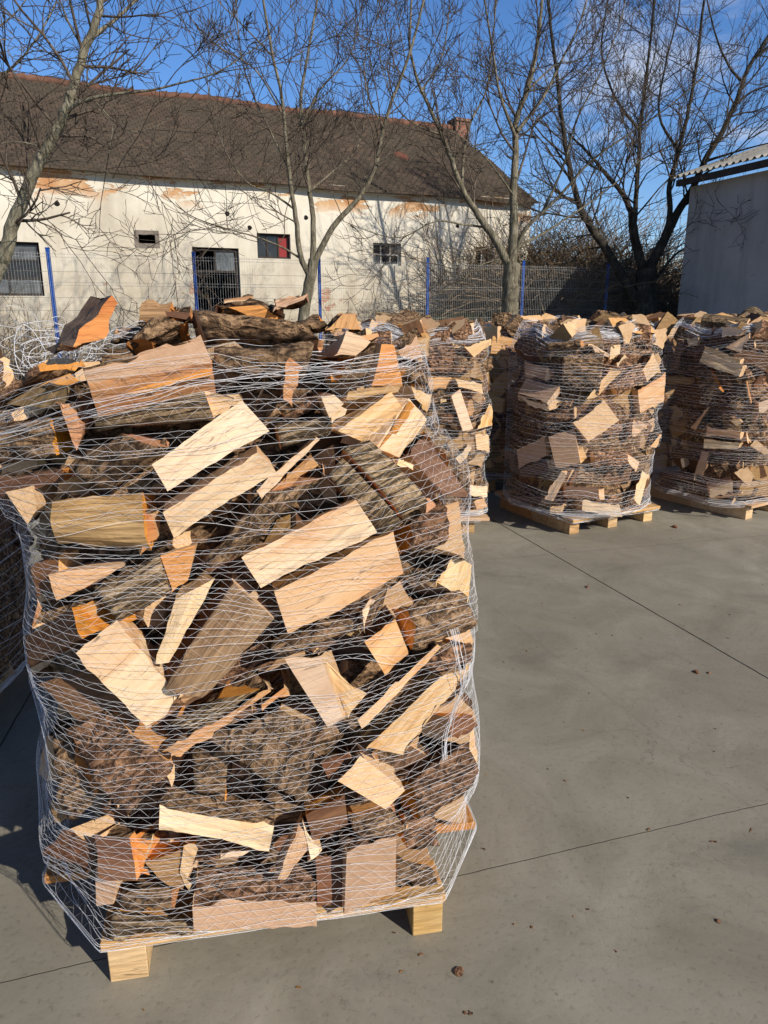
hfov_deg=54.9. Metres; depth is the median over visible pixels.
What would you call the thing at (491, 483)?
wooden pallet
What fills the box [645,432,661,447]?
firewood log
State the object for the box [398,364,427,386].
firewood log
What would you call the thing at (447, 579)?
firewood log
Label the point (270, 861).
firewood log
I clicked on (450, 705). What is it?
firewood log
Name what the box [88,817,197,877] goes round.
firewood log
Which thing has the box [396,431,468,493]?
firewood log
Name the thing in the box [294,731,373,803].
firewood log
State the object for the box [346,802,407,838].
firewood log
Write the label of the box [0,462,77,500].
firewood log
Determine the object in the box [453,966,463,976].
wood chip
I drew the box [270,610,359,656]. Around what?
firewood log
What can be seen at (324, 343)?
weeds
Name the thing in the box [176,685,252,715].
firewood log
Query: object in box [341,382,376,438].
firewood log
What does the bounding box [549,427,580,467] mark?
firewood log
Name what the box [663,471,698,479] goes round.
firewood log
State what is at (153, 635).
firewood log
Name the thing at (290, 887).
firewood log
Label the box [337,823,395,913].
firewood log
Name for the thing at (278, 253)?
window
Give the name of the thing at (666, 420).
pallet net
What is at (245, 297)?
firewood log
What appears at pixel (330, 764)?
firewood log
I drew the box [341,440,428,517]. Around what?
firewood log
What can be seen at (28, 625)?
pallet net
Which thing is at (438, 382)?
firewood log
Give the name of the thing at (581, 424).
firewood log
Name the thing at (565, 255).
thicket
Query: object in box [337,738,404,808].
firewood log
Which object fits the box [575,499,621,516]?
firewood log
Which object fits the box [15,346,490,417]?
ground
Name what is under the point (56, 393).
firewood log
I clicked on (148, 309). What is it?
firewood log
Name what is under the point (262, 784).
firewood log
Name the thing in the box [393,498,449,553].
firewood log
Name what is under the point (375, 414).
firewood log
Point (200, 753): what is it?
firewood log
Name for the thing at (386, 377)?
firewood log
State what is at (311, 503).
firewood log
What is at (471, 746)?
firewood log
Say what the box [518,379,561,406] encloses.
firewood log
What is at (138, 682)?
firewood log
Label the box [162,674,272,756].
firewood log
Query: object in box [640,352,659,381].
firewood log
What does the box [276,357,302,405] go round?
firewood log
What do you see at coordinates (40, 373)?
firewood log
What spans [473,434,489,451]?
firewood log
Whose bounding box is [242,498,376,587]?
firewood log
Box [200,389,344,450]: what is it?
firewood log
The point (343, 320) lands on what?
firewood log
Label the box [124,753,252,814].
firewood log
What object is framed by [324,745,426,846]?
firewood log
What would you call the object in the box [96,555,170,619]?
firewood log
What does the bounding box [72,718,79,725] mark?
firewood log
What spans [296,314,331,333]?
firewood log
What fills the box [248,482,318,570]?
firewood log
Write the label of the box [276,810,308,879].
firewood log
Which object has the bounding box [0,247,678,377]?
wire fence
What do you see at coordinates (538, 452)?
firewood log
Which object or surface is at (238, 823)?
firewood log
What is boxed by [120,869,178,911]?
firewood log
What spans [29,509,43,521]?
firewood log
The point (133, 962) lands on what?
wooden pallet
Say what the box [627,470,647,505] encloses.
firewood log
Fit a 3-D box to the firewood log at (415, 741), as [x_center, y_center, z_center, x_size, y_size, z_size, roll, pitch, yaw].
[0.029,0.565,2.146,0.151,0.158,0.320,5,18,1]
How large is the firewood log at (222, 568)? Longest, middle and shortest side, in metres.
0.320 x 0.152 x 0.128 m
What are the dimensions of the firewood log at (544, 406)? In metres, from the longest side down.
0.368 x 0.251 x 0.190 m
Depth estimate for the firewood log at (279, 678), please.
1.71 m
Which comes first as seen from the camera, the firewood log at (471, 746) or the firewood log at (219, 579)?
the firewood log at (219, 579)
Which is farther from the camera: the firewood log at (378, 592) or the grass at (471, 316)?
the grass at (471, 316)
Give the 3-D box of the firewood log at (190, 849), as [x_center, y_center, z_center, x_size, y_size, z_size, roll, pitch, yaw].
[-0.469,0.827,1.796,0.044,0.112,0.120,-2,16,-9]
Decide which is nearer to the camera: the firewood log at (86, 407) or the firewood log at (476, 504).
the firewood log at (86, 407)
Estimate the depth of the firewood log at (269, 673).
1.81 m
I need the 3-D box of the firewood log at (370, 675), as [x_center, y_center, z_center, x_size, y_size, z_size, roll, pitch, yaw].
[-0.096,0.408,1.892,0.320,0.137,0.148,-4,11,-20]
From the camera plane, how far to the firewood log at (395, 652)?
1.71 m
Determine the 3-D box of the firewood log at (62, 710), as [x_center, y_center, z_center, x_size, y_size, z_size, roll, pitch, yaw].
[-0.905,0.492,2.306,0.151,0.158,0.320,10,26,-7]
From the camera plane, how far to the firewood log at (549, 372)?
5.19 m
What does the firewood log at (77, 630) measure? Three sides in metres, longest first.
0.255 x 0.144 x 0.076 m
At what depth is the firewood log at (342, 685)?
1.71 m
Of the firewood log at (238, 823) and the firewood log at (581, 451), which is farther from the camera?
the firewood log at (581, 451)
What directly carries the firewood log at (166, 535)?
on the firewood log at (156, 617)
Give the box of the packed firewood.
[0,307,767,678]
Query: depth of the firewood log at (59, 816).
1.78 m
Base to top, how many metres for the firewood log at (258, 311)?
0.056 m
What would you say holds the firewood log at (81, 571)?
on the firewood log at (77, 630)
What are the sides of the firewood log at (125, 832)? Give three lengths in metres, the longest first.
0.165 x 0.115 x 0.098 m
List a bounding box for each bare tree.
[0,0,381,355]
[62,0,526,320]
[284,0,767,318]
[461,0,767,316]
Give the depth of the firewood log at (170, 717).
1.79 m
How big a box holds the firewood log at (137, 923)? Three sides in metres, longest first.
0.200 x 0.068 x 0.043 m
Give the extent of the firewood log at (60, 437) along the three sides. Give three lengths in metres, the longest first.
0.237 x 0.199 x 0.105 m
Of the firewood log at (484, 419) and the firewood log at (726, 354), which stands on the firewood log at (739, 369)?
the firewood log at (726, 354)
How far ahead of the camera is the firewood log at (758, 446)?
5.57 m
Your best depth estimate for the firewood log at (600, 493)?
5.33 m
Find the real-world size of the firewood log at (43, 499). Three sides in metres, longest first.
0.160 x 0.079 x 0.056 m
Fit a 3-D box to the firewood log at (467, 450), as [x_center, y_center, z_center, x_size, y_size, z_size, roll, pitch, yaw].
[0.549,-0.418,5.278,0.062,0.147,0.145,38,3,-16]
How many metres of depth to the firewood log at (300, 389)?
1.65 m
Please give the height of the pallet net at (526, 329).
1.432 m
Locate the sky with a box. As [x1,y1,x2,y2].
[0,0,767,279]
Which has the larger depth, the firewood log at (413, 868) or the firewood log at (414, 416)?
the firewood log at (413, 868)
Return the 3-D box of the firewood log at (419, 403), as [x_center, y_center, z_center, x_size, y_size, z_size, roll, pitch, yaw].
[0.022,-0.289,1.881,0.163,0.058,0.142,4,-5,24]
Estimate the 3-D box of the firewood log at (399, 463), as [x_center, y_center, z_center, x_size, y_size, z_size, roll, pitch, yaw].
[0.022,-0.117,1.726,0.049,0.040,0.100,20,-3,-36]
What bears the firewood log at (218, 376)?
on the firewood log at (323, 443)
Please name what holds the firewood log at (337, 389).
on the firewood log at (365, 386)
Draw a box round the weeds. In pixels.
[78,262,492,359]
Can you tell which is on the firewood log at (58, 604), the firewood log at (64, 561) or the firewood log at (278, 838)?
the firewood log at (64, 561)
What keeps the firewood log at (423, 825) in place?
on the firewood log
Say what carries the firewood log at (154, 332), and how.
on the firewood log at (158, 430)
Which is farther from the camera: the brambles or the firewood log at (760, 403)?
the brambles
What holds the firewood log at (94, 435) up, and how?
on the firewood log at (229, 505)
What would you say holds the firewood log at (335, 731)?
on the firewood log at (314, 787)
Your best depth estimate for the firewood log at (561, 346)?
5.08 m
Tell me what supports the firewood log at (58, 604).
on the firewood log at (77, 630)
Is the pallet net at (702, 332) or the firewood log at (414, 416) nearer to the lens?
the firewood log at (414, 416)
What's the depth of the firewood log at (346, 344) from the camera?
1.58 m
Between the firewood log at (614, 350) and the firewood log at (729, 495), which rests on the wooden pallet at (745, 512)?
the firewood log at (729, 495)
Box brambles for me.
[0,282,132,380]
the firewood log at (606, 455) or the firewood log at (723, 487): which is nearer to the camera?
the firewood log at (606, 455)
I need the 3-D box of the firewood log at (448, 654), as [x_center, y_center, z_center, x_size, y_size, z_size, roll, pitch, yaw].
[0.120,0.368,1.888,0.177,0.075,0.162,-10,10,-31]
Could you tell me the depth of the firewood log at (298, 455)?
1.54 m
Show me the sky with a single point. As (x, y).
(648, 188)
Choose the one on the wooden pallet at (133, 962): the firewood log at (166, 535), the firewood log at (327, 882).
the firewood log at (327, 882)
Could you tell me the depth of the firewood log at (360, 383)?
1.81 m
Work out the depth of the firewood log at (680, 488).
6.06 m
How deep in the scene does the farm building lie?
17.86 m
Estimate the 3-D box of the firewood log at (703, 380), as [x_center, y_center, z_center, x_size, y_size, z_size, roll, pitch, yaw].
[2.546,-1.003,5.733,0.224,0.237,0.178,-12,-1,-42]
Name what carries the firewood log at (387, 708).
on the firewood log at (314, 787)
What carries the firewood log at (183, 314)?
on the firewood log
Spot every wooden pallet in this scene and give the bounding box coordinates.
[0,661,26,693]
[44,803,474,981]
[460,508,489,532]
[483,473,505,490]
[495,489,659,534]
[649,468,680,478]
[649,478,767,519]
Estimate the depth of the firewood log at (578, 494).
5.32 m
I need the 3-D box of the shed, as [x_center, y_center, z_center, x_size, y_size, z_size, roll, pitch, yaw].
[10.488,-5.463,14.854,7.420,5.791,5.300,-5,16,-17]
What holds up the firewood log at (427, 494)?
on the firewood log
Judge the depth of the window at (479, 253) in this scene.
20.51 m
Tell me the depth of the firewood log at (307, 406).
1.59 m
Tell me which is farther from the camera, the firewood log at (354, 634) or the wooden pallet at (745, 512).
the wooden pallet at (745, 512)
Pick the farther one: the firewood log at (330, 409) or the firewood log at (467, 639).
the firewood log at (467, 639)
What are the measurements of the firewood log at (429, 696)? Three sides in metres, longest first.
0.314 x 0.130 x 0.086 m
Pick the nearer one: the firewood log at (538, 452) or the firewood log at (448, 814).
the firewood log at (448, 814)
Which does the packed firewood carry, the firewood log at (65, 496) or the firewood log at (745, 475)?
the firewood log at (745, 475)
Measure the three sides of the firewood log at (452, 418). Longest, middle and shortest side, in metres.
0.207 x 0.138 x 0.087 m
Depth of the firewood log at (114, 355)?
1.83 m
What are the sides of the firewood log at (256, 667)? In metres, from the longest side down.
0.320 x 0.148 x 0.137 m
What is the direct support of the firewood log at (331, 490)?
on the firewood log at (298, 518)
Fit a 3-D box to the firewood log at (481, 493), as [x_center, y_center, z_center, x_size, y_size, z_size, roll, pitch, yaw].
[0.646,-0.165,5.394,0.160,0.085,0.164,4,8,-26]
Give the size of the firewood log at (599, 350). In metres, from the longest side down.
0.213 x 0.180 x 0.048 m
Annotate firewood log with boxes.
[0,360,84,410]
[0,411,83,464]
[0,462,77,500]
[1,459,36,473]
[6,484,57,523]
[7,376,89,408]
[25,606,136,667]
[27,622,75,678]
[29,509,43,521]
[31,510,50,558]
[31,547,82,596]
[32,594,72,628]
[33,538,39,551]
[37,458,104,493]
[37,668,139,724]
[38,407,88,494]
[39,373,87,390]
[39,716,72,780]
[40,409,176,462]
[42,547,165,627]
[43,815,118,871]
[44,496,57,515]
[45,358,100,377]
[46,295,117,353]
[46,512,191,563]
[48,556,132,600]
[49,787,101,822]
[50,492,156,550]
[50,643,182,715]
[52,731,97,820]
[56,401,93,449]
[57,493,62,500]
[57,702,72,719]
[61,490,75,499]
[65,708,173,816]
[68,432,168,490]
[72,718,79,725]
[74,391,95,418]
[76,488,88,494]
[76,583,206,650]
[76,598,104,617]
[76,620,178,728]
[83,335,215,415]
[84,423,237,463]
[86,547,243,604]
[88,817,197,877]
[90,795,104,813]
[93,390,214,430]
[95,360,213,401]
[95,819,159,881]
[95,866,123,905]
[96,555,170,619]
[96,753,186,795]
[98,461,164,495]
[100,795,219,867]
[101,345,132,362]
[109,324,143,345]
[110,910,194,941]
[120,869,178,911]
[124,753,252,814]
[126,317,190,355]
[134,820,158,874]
[138,299,176,323]
[138,507,161,554]
[145,834,197,889]
[152,401,268,490]
[154,453,248,516]
[156,377,285,460]
[156,575,214,663]
[156,700,263,759]
[159,783,274,850]
[160,543,197,592]
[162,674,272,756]
[163,446,275,537]
[164,569,273,696]
[165,306,196,323]
[168,671,264,729]
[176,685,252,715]
[180,648,305,702]
[180,833,197,889]
[189,847,268,878]
[190,521,274,558]
[191,505,249,525]
[192,310,323,375]
[192,553,276,606]
[192,741,228,802]
[192,863,316,929]
[194,872,275,897]
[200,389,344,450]
[201,463,323,566]
[205,388,244,416]
[206,341,245,388]
[207,519,254,548]
[208,696,319,804]
[214,341,314,379]
[215,298,284,319]
[216,601,309,689]
[219,839,249,858]
[222,305,278,318]
[224,294,253,302]
[234,697,325,761]
[240,569,273,593]
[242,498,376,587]
[245,377,342,438]
[247,438,339,517]
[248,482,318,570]
[249,770,348,791]
[251,787,274,800]
[253,664,260,673]
[256,436,319,497]
[260,668,289,710]
[261,787,372,836]
[267,837,304,864]
[268,294,307,311]
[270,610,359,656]
[271,452,318,490]
[272,530,402,633]
[273,834,323,859]
[274,413,331,448]
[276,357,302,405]
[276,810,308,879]
[281,393,321,420]
[285,650,345,726]
[286,651,414,703]
[292,510,310,527]
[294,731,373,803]
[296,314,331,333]
[302,813,321,861]
[304,363,358,396]
[304,783,347,840]
[305,634,369,656]
[310,331,369,362]
[310,391,343,417]
[310,660,375,734]
[312,648,366,717]
[312,843,342,906]
[313,377,363,389]
[314,344,375,382]
[314,443,395,502]
[315,719,344,744]
[318,609,368,649]
[320,742,351,783]
[323,313,361,333]
[323,336,423,365]
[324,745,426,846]
[327,458,402,534]
[329,407,346,422]
[331,392,401,440]
[334,384,401,420]
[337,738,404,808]
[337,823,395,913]
[340,397,426,457]
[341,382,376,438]
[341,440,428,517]
[343,550,415,628]
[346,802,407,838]
[351,642,440,727]
[356,597,374,632]
[359,605,407,674]
[360,663,467,754]
[361,343,401,386]
[362,333,378,342]
[372,731,432,765]
[375,386,430,412]
[376,643,408,716]
[379,401,414,451]
[382,579,416,610]
[389,457,412,469]
[390,797,400,815]
[391,590,476,650]
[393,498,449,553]
[393,557,471,601]
[395,740,478,820]
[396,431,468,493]
[396,433,468,496]
[396,853,436,887]
[397,498,447,519]
[397,806,439,849]
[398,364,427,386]
[407,638,472,673]
[410,501,464,560]
[411,736,418,746]
[412,481,435,499]
[422,680,475,743]
[425,364,467,373]
[425,713,477,737]
[427,376,451,389]
[431,729,477,762]
[434,795,464,822]
[436,629,473,643]
[439,413,458,423]
[450,389,472,430]
[453,379,482,392]
[455,339,491,356]
[455,444,471,464]
[467,485,487,496]
[471,497,487,509]
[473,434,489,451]
[474,403,492,429]
[511,496,546,503]
[517,436,551,467]
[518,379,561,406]
[518,381,563,411]
[520,459,554,477]
[525,360,549,379]
[544,369,554,380]
[545,407,576,425]
[545,470,566,500]
[546,340,583,351]
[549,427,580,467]
[550,504,565,513]
[561,352,604,395]
[563,485,597,499]
[569,399,618,441]
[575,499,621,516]
[578,447,586,463]
[583,370,619,399]
[588,344,613,358]
[589,449,627,467]
[598,488,604,499]
[606,345,620,360]
[609,363,644,395]
[610,354,625,367]
[625,419,648,436]
[627,455,639,470]
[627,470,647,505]
[631,373,664,413]
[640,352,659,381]
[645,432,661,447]
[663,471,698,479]
[663,485,683,493]
[666,374,694,384]
[670,339,685,369]
[680,316,701,325]
[681,458,689,467]
[686,337,701,345]
[690,406,713,429]
[695,368,724,398]
[695,451,711,474]
[700,351,746,376]
[704,345,744,362]
[704,439,742,448]
[706,426,743,438]
[707,476,732,497]
[713,491,742,498]
[722,326,747,336]
[724,333,750,352]
[728,381,751,414]
[728,419,743,424]
[733,466,753,486]
[748,440,767,454]
[754,399,767,411]
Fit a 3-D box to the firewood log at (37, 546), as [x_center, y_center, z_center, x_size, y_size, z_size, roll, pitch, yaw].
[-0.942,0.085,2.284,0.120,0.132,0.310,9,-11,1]
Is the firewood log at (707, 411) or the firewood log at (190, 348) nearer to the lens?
the firewood log at (190, 348)
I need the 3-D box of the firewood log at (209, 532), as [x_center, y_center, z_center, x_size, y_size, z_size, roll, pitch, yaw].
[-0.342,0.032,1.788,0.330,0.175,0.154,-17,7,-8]
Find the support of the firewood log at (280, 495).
on the firewood log at (209, 532)
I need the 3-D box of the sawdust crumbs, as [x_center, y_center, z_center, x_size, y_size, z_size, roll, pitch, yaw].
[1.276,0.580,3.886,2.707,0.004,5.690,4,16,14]
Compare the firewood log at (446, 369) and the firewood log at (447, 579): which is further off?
the firewood log at (446, 369)
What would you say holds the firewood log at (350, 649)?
on the firewood log
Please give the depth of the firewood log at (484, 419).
5.27 m
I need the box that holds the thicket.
[362,151,703,320]
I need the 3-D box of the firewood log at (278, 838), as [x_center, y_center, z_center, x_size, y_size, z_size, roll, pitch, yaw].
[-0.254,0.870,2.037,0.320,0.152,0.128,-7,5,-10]
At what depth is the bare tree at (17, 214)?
8.56 m
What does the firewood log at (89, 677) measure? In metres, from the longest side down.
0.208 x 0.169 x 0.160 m
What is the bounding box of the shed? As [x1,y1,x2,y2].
[672,144,767,314]
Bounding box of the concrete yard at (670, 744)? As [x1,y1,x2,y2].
[0,448,767,1023]
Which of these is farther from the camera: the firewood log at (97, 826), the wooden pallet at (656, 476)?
the wooden pallet at (656, 476)
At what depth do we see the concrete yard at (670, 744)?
2.29 m
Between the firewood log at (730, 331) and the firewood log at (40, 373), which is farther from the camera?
the firewood log at (730, 331)
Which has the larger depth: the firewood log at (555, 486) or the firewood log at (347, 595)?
the firewood log at (555, 486)
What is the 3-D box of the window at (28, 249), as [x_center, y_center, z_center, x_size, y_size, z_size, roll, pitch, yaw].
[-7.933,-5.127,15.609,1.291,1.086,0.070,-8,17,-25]
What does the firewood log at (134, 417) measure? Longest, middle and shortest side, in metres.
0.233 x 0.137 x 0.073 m
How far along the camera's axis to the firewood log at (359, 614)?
1.67 m
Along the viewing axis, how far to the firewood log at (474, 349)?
5.06 m
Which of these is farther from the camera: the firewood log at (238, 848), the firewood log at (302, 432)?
the firewood log at (238, 848)
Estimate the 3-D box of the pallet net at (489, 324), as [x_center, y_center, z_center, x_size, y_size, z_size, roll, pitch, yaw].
[1.236,-1.051,6.762,1.191,1.414,0.863,0,16,0]
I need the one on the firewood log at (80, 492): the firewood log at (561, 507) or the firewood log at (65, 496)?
the firewood log at (65, 496)
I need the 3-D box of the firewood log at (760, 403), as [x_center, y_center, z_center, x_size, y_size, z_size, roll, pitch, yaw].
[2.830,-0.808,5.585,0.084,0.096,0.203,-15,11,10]
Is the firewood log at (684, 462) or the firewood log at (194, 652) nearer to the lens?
the firewood log at (194, 652)
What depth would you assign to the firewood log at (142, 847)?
1.75 m
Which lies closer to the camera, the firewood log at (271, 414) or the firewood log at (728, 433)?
the firewood log at (271, 414)
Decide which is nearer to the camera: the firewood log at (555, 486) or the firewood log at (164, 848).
the firewood log at (164, 848)
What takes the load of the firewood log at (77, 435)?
on the firewood log at (115, 465)
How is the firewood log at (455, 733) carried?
on the firewood log at (377, 755)
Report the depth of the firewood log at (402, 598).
1.81 m
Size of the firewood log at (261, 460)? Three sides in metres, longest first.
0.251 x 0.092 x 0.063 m
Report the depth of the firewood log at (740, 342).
5.45 m
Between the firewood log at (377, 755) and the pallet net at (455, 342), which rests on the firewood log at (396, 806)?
the firewood log at (377, 755)
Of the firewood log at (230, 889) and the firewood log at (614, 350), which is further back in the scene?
the firewood log at (614, 350)
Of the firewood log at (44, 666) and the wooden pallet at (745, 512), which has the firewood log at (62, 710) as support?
the firewood log at (44, 666)
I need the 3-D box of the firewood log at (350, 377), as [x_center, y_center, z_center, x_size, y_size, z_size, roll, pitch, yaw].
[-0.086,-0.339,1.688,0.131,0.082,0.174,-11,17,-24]
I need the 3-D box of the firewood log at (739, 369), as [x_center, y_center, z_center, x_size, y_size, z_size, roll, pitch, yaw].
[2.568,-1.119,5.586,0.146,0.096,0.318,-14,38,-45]
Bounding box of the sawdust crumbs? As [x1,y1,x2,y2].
[142,523,762,1015]
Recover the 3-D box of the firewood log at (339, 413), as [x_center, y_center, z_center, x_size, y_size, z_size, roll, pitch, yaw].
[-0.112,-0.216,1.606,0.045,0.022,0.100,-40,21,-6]
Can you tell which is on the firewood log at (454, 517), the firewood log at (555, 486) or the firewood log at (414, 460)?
the firewood log at (414, 460)
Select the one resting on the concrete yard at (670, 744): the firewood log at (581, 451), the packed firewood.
the packed firewood
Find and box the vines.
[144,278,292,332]
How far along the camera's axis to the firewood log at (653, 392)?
5.30 m
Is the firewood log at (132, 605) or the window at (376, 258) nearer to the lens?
the firewood log at (132, 605)
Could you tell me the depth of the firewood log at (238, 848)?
1.79 m
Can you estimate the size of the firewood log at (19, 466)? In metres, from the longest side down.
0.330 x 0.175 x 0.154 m
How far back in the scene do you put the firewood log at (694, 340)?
5.74 m
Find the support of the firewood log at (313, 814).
on the firewood log at (310, 843)
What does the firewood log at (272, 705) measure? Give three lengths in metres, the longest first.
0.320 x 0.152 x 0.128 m
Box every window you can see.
[0,241,44,295]
[134,230,159,247]
[257,233,289,258]
[373,243,399,265]
[475,247,489,273]
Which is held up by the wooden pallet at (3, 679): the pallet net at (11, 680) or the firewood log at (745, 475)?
the pallet net at (11, 680)
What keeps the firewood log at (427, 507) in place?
on the firewood log at (447, 579)
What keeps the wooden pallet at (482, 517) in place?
on the concrete yard at (670, 744)
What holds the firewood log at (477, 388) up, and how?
on the packed firewood
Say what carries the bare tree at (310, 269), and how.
on the ground at (30, 412)
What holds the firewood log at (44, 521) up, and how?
on the firewood log
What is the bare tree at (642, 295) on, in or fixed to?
on the ground at (30, 412)
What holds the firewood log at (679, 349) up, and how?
on the packed firewood
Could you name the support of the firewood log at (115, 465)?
on the firewood log at (129, 487)
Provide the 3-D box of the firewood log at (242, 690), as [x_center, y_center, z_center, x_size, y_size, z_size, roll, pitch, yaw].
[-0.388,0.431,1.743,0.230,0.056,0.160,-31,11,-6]
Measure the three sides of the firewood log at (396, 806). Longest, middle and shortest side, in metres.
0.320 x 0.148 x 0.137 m
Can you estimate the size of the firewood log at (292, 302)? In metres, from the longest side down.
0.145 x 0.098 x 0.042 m
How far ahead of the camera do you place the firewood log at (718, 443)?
5.66 m
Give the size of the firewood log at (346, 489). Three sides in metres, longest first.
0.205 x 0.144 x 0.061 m
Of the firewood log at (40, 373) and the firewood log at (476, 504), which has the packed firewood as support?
the firewood log at (476, 504)
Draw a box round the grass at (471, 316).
[430,309,499,321]
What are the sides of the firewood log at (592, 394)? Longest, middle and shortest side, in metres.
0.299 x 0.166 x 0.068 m
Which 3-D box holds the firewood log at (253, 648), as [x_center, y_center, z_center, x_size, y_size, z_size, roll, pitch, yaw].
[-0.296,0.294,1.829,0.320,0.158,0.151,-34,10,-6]
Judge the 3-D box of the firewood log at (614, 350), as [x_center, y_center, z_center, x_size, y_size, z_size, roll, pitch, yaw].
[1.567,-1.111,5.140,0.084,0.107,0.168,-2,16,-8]
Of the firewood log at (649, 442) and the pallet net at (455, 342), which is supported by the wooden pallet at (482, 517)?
the pallet net at (455, 342)
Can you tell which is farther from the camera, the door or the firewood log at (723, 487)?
the door
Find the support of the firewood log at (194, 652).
on the firewood log at (242, 690)
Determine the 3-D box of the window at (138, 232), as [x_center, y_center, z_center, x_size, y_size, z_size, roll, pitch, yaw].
[-5.307,-6.104,16.551,0.541,0.365,0.070,-8,17,-25]
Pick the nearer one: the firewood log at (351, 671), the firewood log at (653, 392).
the firewood log at (351, 671)
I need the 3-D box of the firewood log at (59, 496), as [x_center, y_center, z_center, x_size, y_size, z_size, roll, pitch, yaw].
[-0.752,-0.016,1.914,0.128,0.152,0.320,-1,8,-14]
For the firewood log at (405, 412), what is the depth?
1.64 m
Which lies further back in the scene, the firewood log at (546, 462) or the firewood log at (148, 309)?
the firewood log at (546, 462)
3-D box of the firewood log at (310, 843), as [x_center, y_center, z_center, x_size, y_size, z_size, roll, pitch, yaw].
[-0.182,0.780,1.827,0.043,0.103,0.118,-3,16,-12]
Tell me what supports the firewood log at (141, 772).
on the firewood log at (177, 762)
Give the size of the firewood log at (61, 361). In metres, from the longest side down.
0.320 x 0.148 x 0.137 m
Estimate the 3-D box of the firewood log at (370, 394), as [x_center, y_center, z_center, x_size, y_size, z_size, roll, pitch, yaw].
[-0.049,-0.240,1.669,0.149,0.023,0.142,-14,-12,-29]
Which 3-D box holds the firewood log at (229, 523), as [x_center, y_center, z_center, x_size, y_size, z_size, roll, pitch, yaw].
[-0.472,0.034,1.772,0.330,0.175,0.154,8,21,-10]
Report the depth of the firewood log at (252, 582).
1.74 m
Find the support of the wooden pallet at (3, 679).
on the concrete yard at (670, 744)
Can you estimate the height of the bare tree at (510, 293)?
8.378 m
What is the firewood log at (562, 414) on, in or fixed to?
on the packed firewood
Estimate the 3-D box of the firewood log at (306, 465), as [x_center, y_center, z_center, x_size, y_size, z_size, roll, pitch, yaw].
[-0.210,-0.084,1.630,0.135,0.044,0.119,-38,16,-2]
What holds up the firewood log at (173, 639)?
on the firewood log at (194, 652)
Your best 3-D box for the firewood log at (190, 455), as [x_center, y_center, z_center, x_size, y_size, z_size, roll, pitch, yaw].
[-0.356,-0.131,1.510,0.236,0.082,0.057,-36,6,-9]
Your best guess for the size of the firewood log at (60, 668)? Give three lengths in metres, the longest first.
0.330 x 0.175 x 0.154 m
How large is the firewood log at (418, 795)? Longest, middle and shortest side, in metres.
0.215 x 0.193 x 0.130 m
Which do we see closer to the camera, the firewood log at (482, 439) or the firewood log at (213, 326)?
the firewood log at (213, 326)
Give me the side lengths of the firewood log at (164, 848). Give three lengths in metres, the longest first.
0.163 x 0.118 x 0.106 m
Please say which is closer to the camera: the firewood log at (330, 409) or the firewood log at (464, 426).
the firewood log at (330, 409)
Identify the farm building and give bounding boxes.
[0,72,538,370]
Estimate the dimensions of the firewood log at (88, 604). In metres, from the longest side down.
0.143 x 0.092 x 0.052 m
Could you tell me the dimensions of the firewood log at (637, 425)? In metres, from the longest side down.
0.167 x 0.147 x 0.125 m
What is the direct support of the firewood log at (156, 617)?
on the firewood log at (153, 635)
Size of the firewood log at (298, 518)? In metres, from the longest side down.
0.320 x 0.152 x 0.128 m
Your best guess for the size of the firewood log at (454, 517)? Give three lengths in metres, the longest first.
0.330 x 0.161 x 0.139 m
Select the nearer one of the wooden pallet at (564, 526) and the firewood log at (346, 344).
the firewood log at (346, 344)
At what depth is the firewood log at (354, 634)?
1.82 m
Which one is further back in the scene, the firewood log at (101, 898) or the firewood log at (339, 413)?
the firewood log at (101, 898)
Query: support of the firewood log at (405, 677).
on the firewood log at (448, 654)
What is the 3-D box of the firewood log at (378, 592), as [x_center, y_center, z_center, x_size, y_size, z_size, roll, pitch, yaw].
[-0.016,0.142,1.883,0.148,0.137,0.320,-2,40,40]
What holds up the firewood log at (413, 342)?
on the firewood log at (414, 376)
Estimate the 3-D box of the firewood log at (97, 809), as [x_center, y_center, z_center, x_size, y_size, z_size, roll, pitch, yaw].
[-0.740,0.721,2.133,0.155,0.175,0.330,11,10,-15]
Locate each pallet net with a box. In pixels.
[0,305,479,952]
[0,366,39,691]
[334,319,491,521]
[453,318,537,480]
[496,316,665,523]
[649,321,694,472]
[651,318,767,507]
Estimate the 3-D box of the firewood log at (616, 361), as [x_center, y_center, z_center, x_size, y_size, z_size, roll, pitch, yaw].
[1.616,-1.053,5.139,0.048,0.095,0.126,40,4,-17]
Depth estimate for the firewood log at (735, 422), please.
5.56 m
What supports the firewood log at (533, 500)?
on the wooden pallet at (564, 526)
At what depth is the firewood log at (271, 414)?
1.63 m
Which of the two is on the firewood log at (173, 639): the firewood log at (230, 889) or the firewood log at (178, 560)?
the firewood log at (178, 560)
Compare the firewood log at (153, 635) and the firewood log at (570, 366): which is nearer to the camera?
the firewood log at (153, 635)
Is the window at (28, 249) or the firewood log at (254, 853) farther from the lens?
the window at (28, 249)
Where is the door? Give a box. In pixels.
[192,247,239,297]
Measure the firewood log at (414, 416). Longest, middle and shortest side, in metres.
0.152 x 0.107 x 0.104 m
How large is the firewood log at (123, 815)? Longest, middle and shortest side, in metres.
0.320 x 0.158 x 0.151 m
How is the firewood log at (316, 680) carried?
on the firewood log at (264, 751)
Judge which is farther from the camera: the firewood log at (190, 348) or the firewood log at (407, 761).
the firewood log at (407, 761)
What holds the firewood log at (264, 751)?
on the firewood log at (314, 787)
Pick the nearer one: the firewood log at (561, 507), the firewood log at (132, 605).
the firewood log at (132, 605)
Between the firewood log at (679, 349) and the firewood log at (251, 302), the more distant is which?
the firewood log at (679, 349)
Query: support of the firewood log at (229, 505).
on the firewood log at (229, 523)

